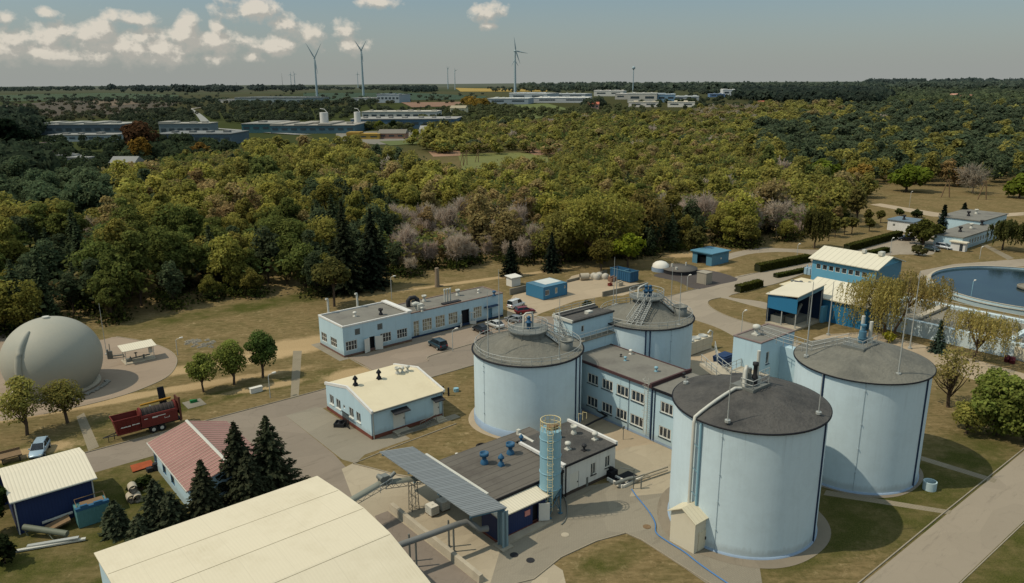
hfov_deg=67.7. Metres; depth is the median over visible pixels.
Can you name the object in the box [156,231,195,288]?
broadleaf tree
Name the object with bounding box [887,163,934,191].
broadleaf tree
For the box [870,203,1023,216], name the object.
field path
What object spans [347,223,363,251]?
conifer tree
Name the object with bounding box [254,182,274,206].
broadleaf tree
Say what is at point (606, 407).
window
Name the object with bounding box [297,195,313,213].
broadleaf tree
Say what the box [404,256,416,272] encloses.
bare tree
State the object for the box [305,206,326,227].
conifer tree
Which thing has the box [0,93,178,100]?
field
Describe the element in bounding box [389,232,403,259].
bare tree
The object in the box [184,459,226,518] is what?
spruce tree
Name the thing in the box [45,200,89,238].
broadleaf tree
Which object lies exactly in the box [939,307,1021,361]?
willow tree
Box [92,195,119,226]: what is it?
broadleaf tree
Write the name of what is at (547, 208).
broadleaf tree
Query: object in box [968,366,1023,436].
broadleaf tree
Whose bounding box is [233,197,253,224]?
broadleaf tree
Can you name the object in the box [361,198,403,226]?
broadleaf tree
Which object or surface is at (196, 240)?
broadleaf tree
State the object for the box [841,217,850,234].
broadleaf tree
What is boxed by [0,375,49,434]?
broadleaf tree
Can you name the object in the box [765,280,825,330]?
open loading shed
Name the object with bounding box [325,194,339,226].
conifer tree
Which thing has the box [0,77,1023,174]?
distant trees
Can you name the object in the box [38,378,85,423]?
broadleaf tree
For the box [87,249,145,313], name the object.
broadleaf tree
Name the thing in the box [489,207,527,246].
broadleaf tree
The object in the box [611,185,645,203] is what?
broadleaf tree
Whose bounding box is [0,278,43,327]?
broadleaf tree
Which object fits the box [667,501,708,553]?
valve kiosk
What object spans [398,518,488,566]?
air duct line
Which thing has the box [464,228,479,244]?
bare tree
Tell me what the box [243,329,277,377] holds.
broadleaf tree
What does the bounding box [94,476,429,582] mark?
sludge hall
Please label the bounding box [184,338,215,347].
rubble patch
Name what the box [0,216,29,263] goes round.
broadleaf tree
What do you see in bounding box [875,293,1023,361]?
basin block
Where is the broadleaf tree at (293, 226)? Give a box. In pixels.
[274,217,316,242]
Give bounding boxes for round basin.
[926,265,1023,314]
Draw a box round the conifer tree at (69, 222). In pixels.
[65,209,78,260]
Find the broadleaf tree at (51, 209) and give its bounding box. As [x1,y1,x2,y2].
[38,205,63,239]
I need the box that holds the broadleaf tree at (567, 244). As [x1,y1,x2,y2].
[529,209,581,262]
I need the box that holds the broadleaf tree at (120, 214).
[108,206,152,230]
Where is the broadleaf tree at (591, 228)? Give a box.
[562,187,645,263]
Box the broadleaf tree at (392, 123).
[389,120,396,127]
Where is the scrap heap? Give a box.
[146,462,157,472]
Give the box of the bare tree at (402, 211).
[388,202,410,223]
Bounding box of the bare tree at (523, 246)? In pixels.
[514,233,532,261]
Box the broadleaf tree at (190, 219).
[172,206,204,239]
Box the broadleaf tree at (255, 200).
[242,188,263,218]
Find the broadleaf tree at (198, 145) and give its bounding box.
[189,142,209,155]
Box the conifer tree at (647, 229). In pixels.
[642,214,661,241]
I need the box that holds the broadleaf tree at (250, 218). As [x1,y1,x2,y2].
[246,208,259,226]
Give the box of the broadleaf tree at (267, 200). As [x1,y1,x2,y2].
[260,195,274,210]
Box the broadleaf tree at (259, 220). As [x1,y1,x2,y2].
[256,212,280,229]
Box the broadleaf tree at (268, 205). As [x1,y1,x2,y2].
[256,203,278,221]
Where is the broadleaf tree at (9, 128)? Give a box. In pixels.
[0,118,35,141]
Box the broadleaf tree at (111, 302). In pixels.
[94,277,123,317]
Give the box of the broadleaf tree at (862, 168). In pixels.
[846,162,874,175]
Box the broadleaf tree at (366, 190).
[362,187,373,206]
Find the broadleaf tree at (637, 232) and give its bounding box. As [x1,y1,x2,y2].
[616,204,645,235]
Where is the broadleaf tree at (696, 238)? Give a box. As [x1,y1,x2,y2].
[682,225,708,248]
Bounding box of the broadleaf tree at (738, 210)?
[718,190,763,236]
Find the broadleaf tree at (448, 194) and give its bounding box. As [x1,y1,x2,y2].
[441,189,463,206]
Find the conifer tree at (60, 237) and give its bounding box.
[51,233,69,249]
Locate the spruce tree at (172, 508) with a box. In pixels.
[151,491,189,530]
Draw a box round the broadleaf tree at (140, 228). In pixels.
[126,220,155,267]
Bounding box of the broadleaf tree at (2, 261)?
[0,253,5,272]
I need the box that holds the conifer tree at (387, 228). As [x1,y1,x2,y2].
[381,204,392,254]
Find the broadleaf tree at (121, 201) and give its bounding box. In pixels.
[113,197,134,214]
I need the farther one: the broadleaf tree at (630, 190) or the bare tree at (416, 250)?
the broadleaf tree at (630, 190)
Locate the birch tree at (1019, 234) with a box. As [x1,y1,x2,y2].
[1013,222,1023,244]
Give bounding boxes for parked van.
[506,298,524,308]
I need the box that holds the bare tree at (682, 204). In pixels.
[674,198,686,229]
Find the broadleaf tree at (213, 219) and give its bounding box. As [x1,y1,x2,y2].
[203,216,226,227]
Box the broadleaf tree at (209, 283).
[198,274,222,296]
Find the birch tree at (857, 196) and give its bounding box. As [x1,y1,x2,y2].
[845,188,867,218]
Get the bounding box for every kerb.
[44,336,176,413]
[85,358,370,452]
[353,423,455,463]
[354,463,409,476]
[427,321,540,360]
[431,365,473,377]
[515,532,710,582]
[708,297,752,323]
[731,274,802,294]
[858,448,1023,582]
[960,522,1023,582]
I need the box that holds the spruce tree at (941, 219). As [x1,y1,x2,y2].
[936,204,949,228]
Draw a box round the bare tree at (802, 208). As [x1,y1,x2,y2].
[792,204,807,223]
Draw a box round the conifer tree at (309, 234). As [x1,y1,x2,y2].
[301,229,319,254]
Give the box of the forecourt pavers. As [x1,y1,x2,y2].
[286,407,459,462]
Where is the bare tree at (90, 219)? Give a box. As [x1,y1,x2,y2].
[84,216,97,230]
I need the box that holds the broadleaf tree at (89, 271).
[79,257,103,309]
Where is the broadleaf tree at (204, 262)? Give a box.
[196,241,224,280]
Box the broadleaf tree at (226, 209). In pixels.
[214,201,236,219]
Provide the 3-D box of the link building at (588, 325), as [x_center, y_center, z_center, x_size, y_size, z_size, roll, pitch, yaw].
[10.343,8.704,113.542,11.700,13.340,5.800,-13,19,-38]
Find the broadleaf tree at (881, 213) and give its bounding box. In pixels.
[876,210,885,222]
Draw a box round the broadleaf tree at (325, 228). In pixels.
[300,214,339,251]
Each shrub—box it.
[0,533,16,566]
[125,474,151,490]
[582,300,591,305]
[882,331,896,341]
[894,208,904,214]
[910,209,922,217]
[911,244,928,255]
[951,399,991,433]
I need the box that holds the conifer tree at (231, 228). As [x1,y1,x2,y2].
[226,225,239,232]
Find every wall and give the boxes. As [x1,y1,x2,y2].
[389,502,483,582]
[509,285,525,294]
[566,270,606,282]
[602,282,645,296]
[819,305,827,322]
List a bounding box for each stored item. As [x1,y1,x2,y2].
[608,275,616,281]
[615,280,622,286]
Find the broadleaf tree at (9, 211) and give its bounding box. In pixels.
[0,204,21,216]
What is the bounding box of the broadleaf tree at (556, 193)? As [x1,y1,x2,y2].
[553,191,562,197]
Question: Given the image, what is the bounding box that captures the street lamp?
[268,371,275,397]
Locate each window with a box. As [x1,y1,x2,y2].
[321,332,326,341]
[329,394,333,405]
[331,337,336,347]
[336,398,340,410]
[346,340,356,350]
[349,407,353,419]
[356,411,360,423]
[380,332,390,341]
[397,328,406,338]
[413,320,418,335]
[422,317,431,330]
[435,314,444,327]
[448,312,457,324]
[473,306,481,318]
[539,99,554,100]
[586,395,597,409]
[587,372,597,386]
[591,462,596,475]
[601,378,612,392]
[601,401,611,415]
[605,455,610,468]
[615,407,626,422]
[616,384,628,398]
[629,413,642,429]
[631,390,643,405]
[658,425,670,441]
[660,401,672,416]
[765,351,769,364]
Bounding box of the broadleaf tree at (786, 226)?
[776,218,798,239]
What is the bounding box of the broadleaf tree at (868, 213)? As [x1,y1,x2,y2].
[863,209,874,217]
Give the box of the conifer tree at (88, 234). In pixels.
[85,222,101,245]
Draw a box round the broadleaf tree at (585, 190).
[571,186,601,200]
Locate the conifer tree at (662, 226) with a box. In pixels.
[656,209,668,242]
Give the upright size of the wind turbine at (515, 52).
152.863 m
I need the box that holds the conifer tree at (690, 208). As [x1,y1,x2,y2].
[681,198,701,222]
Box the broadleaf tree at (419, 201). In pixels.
[403,189,424,206]
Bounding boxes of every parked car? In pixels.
[28,436,50,458]
[428,337,447,350]
[472,324,489,333]
[485,319,504,328]
[504,314,522,323]
[514,305,535,314]
[897,234,914,240]
[924,244,940,251]
[934,242,951,249]
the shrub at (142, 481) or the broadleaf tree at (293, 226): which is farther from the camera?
the broadleaf tree at (293, 226)
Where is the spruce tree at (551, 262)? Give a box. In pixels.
[540,232,562,273]
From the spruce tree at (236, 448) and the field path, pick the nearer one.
the spruce tree at (236, 448)
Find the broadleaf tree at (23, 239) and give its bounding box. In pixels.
[14,224,34,247]
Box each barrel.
[1004,355,1009,362]
[1009,356,1015,363]
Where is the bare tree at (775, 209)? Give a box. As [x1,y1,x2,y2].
[764,199,793,235]
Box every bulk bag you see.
[593,274,599,279]
[602,273,608,278]
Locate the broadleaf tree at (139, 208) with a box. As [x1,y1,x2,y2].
[133,202,151,220]
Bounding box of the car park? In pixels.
[336,130,421,144]
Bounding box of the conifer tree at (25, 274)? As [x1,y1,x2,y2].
[8,263,36,298]
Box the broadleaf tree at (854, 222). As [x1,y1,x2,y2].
[849,217,859,233]
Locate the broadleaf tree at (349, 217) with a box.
[346,215,356,225]
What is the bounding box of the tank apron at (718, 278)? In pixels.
[654,270,736,288]
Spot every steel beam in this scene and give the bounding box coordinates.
[15,537,85,551]
[26,536,78,546]
[42,511,72,523]
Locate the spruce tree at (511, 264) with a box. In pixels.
[499,240,522,276]
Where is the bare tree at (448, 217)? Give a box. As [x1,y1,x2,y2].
[432,203,459,228]
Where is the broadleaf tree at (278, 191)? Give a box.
[268,183,287,205]
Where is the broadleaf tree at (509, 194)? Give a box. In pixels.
[505,190,519,205]
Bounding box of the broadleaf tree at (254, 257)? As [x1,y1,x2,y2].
[243,247,262,271]
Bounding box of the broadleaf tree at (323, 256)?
[318,252,327,259]
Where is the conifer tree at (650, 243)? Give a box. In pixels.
[645,225,656,255]
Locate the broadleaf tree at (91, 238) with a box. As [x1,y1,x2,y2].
[80,220,129,256]
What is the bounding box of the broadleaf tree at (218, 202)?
[201,193,229,216]
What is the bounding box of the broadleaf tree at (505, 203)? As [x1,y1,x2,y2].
[496,194,510,212]
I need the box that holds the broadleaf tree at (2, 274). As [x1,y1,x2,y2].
[0,269,9,290]
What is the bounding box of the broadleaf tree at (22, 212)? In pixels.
[0,203,43,247]
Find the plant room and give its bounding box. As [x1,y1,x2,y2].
[438,419,617,501]
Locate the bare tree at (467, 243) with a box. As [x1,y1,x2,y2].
[449,229,472,258]
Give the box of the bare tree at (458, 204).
[452,193,468,223]
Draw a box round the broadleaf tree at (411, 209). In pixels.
[406,207,419,224]
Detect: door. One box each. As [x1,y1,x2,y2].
[364,338,369,352]
[375,335,382,349]
[393,413,404,427]
[433,401,438,415]
[470,312,475,323]
[539,503,549,520]
[570,471,578,490]
[697,529,705,550]
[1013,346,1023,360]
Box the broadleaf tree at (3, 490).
[0,485,7,517]
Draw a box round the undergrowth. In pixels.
[0,212,856,337]
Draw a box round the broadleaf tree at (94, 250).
[64,240,117,270]
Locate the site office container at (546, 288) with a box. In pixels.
[526,277,566,299]
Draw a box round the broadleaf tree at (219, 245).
[205,232,248,281]
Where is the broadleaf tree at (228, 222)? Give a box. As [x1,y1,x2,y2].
[220,212,252,234]
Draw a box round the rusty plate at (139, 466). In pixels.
[130,460,152,471]
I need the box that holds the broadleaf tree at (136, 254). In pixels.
[111,229,152,306]
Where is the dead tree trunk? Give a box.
[435,267,442,287]
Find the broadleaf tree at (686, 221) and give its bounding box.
[678,214,696,240]
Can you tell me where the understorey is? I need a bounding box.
[0,104,1023,307]
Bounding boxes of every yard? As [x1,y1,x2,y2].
[491,482,761,582]
[507,274,644,317]
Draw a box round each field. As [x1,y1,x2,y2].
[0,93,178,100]
[6,100,172,117]
[93,99,140,105]
[303,93,486,99]
[401,102,460,106]
[456,88,546,91]
[488,104,571,118]
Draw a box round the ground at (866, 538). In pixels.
[0,82,1023,582]
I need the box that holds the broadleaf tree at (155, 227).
[143,225,169,232]
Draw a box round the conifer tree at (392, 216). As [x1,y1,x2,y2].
[389,213,401,234]
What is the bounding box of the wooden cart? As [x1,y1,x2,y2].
[0,447,21,464]
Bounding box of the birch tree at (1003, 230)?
[985,219,1018,249]
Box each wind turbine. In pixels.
[306,44,320,95]
[356,41,365,95]
[514,39,524,92]
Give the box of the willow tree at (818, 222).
[799,209,831,248]
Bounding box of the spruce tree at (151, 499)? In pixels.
[138,478,164,531]
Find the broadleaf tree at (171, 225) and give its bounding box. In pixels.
[164,211,181,232]
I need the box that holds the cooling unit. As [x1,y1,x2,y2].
[691,330,712,354]
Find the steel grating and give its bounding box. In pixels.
[341,410,349,428]
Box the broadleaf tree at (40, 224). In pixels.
[20,202,61,243]
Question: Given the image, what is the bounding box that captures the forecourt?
[237,416,431,582]
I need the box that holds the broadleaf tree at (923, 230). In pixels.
[905,218,946,244]
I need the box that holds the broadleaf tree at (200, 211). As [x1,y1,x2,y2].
[180,199,214,219]
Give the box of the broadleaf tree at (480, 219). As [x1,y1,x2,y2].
[466,193,493,252]
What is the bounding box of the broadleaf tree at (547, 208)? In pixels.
[539,198,565,242]
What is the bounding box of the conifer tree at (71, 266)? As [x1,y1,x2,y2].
[66,262,88,308]
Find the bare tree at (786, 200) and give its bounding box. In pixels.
[777,191,794,223]
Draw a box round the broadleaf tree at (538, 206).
[525,190,561,220]
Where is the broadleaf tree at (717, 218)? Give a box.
[705,208,737,239]
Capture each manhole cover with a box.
[510,552,517,556]
[526,558,534,562]
[561,532,568,536]
[643,524,650,528]
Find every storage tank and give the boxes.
[471,296,583,436]
[600,260,694,368]
[667,341,832,559]
[759,282,936,494]
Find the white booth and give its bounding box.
[504,273,521,286]
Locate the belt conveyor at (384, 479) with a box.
[350,471,423,511]
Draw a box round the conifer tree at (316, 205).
[314,201,322,216]
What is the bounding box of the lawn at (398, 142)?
[380,140,418,145]
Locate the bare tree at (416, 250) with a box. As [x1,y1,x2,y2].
[411,238,422,262]
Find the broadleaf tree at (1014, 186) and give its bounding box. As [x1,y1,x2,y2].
[1002,173,1023,197]
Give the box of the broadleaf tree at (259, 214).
[249,205,278,233]
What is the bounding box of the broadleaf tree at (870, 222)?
[865,217,875,230]
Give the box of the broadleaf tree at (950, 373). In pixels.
[932,342,982,407]
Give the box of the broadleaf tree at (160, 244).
[145,229,186,291]
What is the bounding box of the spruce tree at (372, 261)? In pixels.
[355,208,392,293]
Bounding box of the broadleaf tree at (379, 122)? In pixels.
[373,120,384,128]
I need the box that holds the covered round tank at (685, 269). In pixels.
[651,261,697,275]
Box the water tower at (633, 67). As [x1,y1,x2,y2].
[632,66,634,91]
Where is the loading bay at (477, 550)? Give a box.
[342,463,565,582]
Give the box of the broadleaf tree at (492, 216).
[469,205,496,226]
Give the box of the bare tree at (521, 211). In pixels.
[503,202,530,228]
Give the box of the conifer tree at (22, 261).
[13,254,47,306]
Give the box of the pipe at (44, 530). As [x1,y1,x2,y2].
[22,524,68,539]
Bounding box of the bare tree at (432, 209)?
[424,201,436,216]
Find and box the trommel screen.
[103,386,182,440]
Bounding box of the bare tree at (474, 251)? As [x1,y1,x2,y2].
[468,242,478,256]
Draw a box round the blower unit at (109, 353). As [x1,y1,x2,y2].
[106,344,124,358]
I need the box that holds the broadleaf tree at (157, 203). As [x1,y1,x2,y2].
[140,200,169,229]
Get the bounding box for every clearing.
[428,150,460,156]
[459,152,550,171]
[521,149,554,155]
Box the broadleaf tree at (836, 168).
[811,158,841,178]
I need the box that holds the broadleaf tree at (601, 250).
[588,239,613,270]
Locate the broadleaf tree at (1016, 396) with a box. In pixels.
[997,379,1023,442]
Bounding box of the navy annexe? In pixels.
[482,485,552,543]
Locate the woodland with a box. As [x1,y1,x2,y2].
[0,97,1023,221]
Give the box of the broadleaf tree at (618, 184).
[609,179,627,208]
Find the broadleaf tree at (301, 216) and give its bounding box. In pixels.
[295,209,309,222]
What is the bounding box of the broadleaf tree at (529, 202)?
[510,186,536,226]
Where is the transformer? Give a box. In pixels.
[804,265,811,274]
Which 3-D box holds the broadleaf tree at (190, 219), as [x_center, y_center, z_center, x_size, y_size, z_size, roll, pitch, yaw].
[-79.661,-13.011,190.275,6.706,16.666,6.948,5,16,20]
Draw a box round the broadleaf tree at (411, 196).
[401,188,418,207]
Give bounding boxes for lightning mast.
[498,270,499,331]
[826,283,833,335]
[908,271,920,348]
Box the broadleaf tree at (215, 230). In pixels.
[195,225,226,245]
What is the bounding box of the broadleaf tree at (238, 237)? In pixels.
[228,231,247,246]
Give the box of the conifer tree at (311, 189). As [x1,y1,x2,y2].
[305,182,319,200]
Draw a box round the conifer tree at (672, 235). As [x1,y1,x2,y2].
[662,213,679,251]
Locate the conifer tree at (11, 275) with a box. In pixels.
[0,259,36,332]
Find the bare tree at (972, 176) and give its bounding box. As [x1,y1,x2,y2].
[954,160,992,192]
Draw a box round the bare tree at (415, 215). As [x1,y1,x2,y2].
[408,204,430,225]
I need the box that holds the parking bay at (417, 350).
[349,317,540,369]
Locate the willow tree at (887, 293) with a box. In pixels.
[834,270,911,342]
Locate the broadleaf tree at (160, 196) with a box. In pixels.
[153,191,171,207]
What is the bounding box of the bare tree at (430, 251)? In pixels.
[419,238,438,262]
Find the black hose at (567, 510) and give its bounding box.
[561,496,567,524]
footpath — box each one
[77,413,98,450]
[290,351,301,398]
[311,343,348,360]
[824,490,950,513]
[921,456,996,482]
[982,245,1012,259]
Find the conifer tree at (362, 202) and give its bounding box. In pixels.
[357,186,367,205]
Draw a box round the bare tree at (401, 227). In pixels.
[394,220,413,233]
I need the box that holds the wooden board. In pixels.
[45,514,70,528]
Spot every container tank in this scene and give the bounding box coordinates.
[425,500,439,517]
[436,497,449,512]
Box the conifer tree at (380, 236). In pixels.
[375,218,390,270]
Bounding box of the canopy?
[380,446,513,551]
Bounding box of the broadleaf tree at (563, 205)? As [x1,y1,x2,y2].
[543,200,570,231]
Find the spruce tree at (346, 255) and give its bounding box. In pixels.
[319,201,371,296]
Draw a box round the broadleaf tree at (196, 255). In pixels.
[166,236,205,290]
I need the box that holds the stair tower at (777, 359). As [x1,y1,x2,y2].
[722,323,795,381]
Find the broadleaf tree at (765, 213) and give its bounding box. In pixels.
[754,200,768,225]
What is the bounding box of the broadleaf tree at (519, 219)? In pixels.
[510,209,522,243]
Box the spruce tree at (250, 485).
[227,450,271,506]
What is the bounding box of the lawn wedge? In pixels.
[356,433,487,481]
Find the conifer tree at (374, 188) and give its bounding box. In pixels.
[370,185,387,204]
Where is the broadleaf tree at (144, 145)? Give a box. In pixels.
[127,137,151,155]
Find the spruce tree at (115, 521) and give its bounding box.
[97,499,130,543]
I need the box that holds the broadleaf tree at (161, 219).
[147,202,189,229]
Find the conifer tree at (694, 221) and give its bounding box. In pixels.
[689,219,698,251]
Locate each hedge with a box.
[734,279,763,292]
[754,253,810,271]
[773,267,803,277]
[843,230,902,250]
[867,246,889,253]
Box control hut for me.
[697,270,712,284]
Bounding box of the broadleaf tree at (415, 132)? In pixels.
[412,129,419,138]
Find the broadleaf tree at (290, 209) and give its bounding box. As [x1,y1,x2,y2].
[276,196,300,220]
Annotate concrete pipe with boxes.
[125,492,135,502]
[127,481,137,493]
[132,491,141,502]
[579,273,589,279]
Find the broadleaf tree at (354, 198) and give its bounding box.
[344,190,365,221]
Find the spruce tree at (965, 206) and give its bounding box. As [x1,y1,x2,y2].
[959,202,967,209]
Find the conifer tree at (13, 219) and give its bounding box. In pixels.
[7,215,20,221]
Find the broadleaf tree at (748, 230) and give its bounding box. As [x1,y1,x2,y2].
[733,214,760,240]
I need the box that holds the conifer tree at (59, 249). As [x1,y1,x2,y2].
[50,246,70,291]
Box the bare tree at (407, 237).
[391,222,419,263]
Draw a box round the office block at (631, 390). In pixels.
[581,344,698,449]
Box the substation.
[887,215,920,232]
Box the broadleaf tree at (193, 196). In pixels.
[189,191,205,209]
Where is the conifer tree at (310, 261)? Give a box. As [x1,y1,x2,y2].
[301,250,323,295]
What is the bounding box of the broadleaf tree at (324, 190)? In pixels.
[310,179,342,219]
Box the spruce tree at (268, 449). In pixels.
[248,415,310,493]
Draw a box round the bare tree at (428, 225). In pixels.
[419,218,437,242]
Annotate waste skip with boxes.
[713,351,731,366]
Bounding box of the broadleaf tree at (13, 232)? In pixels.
[11,225,18,238]
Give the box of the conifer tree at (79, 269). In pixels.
[75,262,82,291]
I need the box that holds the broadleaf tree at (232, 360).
[212,339,249,384]
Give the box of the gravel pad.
[0,331,176,420]
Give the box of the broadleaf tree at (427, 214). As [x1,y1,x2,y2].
[417,206,440,242]
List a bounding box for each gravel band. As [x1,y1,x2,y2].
[468,407,587,437]
[657,487,830,568]
[821,467,923,497]
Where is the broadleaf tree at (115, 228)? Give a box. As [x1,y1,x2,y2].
[93,217,136,247]
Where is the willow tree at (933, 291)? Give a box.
[893,267,958,339]
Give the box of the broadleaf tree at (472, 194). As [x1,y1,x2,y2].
[457,190,496,221]
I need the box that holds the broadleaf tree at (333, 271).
[310,256,351,306]
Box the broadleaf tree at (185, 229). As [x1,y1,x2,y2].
[177,224,193,237]
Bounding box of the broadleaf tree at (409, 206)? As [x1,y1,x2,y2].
[397,204,414,210]
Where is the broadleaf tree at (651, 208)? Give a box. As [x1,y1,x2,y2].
[624,188,670,249]
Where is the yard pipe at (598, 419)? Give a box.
[584,410,607,426]
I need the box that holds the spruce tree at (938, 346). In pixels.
[926,320,947,355]
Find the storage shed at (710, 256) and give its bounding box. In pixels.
[690,246,730,265]
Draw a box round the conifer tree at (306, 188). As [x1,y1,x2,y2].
[301,177,318,197]
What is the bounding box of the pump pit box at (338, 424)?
[333,419,346,427]
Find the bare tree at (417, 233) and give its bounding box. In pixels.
[403,222,422,255]
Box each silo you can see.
[320,108,328,122]
[354,108,360,122]
[539,415,562,518]
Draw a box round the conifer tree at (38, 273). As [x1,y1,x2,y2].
[29,255,61,317]
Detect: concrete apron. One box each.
[615,443,671,495]
[690,347,730,374]
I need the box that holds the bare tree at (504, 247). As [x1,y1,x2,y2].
[499,240,515,254]
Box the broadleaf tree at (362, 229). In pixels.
[359,224,390,246]
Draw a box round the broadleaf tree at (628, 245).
[611,232,646,267]
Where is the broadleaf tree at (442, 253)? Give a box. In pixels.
[434,232,451,263]
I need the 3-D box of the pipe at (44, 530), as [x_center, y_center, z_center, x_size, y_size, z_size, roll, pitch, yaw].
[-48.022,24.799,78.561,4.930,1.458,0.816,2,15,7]
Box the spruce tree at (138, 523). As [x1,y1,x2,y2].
[122,513,153,541]
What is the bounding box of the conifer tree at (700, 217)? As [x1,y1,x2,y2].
[698,215,706,232]
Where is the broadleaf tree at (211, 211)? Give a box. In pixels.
[205,207,219,222]
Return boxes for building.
[41,121,131,134]
[48,132,122,141]
[58,153,94,164]
[146,420,255,507]
[158,121,218,132]
[160,130,248,144]
[219,99,234,102]
[234,96,328,103]
[241,120,289,132]
[270,121,367,133]
[318,286,502,357]
[346,131,380,138]
[350,116,461,128]
[353,97,378,102]
[361,110,441,116]
[377,93,409,102]
[487,97,533,103]
[509,92,558,97]
[534,96,591,102]
[552,298,614,351]
[559,93,591,96]
[594,90,626,95]
[615,93,627,98]
[627,92,656,102]
[629,100,657,106]
[657,93,675,101]
[667,100,694,106]
[675,95,698,100]
[708,93,724,96]
[720,89,734,95]
[933,220,995,251]
[938,209,1008,228]
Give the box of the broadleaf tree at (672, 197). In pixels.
[662,189,682,226]
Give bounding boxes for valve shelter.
[118,339,156,364]
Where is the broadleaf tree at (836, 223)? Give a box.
[831,216,841,237]
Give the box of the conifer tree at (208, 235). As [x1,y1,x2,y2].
[201,225,223,282]
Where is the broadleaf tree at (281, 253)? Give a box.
[272,249,293,284]
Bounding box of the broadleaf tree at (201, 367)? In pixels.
[184,352,216,391]
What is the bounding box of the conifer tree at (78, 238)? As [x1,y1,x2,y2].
[70,218,84,269]
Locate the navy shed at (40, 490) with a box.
[0,447,96,534]
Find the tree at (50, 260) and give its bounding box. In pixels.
[26,238,61,285]
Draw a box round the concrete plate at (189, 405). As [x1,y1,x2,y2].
[183,398,205,408]
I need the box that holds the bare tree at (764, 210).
[758,207,768,227]
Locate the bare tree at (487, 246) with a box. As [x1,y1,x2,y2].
[480,233,493,255]
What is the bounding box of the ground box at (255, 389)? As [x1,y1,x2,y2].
[249,385,262,393]
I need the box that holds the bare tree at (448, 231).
[440,225,456,256]
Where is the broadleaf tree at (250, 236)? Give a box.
[241,231,259,249]
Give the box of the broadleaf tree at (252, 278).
[238,267,264,295]
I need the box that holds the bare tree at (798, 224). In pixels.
[794,221,803,236]
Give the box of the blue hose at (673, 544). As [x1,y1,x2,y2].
[631,489,727,582]
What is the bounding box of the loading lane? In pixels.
[375,511,476,582]
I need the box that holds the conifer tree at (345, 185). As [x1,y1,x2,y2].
[340,180,349,203]
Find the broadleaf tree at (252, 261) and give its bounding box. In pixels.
[242,248,261,273]
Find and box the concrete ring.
[922,478,937,491]
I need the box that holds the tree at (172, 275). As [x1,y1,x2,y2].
[156,260,184,306]
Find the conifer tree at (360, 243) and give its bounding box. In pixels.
[356,239,364,262]
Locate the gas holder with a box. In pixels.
[0,316,110,401]
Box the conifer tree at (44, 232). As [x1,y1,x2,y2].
[40,227,59,286]
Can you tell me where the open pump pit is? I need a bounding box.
[607,466,667,488]
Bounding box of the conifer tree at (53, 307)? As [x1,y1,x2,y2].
[47,291,60,315]
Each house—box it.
[109,156,144,167]
[378,129,408,138]
[450,105,467,111]
[589,102,599,108]
[779,276,891,329]
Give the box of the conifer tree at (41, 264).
[19,255,50,282]
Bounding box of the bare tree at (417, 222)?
[412,209,423,238]
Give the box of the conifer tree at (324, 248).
[319,239,327,255]
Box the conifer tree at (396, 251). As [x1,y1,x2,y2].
[388,240,404,268]
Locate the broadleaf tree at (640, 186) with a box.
[635,182,652,199]
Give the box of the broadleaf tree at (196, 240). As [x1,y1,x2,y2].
[189,235,217,273]
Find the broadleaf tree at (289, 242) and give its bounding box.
[270,232,302,276]
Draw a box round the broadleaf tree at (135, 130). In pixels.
[119,120,159,143]
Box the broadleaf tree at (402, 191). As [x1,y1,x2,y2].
[395,185,418,203]
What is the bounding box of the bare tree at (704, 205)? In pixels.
[694,190,719,222]
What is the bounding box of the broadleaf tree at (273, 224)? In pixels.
[259,213,290,241]
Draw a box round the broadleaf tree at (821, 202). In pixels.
[816,195,833,216]
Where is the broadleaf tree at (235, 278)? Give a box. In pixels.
[216,242,247,290]
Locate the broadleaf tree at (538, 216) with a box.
[530,213,541,232]
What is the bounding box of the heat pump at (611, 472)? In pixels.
[606,466,617,478]
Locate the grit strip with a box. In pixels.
[585,411,655,450]
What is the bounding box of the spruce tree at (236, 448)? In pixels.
[215,420,256,505]
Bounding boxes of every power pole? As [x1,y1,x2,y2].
[941,179,952,197]
[977,181,986,199]
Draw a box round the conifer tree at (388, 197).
[386,192,391,206]
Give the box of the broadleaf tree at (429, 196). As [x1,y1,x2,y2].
[418,182,440,210]
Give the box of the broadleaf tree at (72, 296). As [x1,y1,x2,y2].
[55,270,81,314]
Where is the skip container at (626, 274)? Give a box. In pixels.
[610,266,638,281]
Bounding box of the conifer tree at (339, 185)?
[330,177,347,194]
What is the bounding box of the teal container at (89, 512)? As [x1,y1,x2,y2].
[72,491,108,528]
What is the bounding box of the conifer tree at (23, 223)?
[14,217,41,247]
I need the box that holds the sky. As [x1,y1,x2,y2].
[0,0,1023,86]
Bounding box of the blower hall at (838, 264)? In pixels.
[808,245,905,284]
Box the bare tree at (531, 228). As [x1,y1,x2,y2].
[524,223,544,250]
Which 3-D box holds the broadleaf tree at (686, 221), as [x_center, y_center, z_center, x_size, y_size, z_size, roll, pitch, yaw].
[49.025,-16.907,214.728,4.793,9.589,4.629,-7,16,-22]
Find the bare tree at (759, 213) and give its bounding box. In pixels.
[749,204,764,226]
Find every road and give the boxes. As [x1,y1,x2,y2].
[85,316,553,471]
[192,109,311,134]
[662,233,934,346]
[813,331,1023,380]
[864,451,1023,582]
[917,259,1023,278]
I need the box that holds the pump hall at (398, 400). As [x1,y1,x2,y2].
[324,363,447,439]
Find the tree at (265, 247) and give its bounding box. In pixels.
[249,225,279,282]
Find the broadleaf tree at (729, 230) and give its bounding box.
[720,216,737,244]
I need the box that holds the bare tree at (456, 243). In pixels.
[441,231,466,264]
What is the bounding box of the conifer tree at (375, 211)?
[359,203,388,231]
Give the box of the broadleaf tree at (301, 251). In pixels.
[281,242,320,287]

